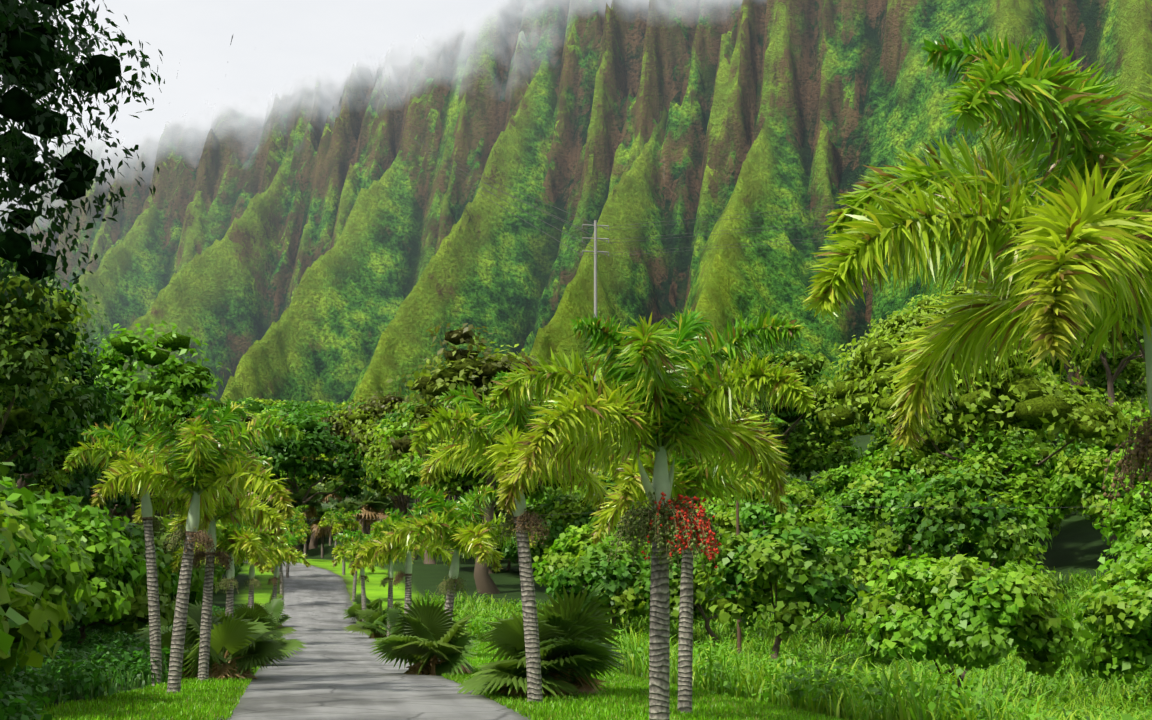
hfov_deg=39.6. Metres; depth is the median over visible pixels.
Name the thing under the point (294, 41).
sky
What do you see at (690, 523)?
foxtail palm fruit
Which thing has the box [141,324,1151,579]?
foxtail palm crownshafts
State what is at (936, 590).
trees
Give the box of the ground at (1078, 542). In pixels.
[20,430,1150,717]
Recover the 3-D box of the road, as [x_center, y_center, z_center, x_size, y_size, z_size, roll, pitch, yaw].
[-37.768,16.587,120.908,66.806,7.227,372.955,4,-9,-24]
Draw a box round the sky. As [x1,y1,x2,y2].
[0,0,505,160]
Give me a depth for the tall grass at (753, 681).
39.33 m
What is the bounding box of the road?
[217,560,529,719]
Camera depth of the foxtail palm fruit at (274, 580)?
107.06 m
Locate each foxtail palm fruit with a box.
[141,408,1151,597]
[268,532,368,586]
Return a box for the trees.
[0,0,1151,699]
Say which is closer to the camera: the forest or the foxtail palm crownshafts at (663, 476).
the foxtail palm crownshafts at (663, 476)
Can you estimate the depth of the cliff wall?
2198.65 m
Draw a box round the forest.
[115,393,1148,537]
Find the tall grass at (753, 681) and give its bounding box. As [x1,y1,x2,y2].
[0,558,1151,719]
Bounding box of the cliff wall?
[0,0,1151,408]
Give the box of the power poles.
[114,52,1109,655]
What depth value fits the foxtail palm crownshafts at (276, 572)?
107.36 m

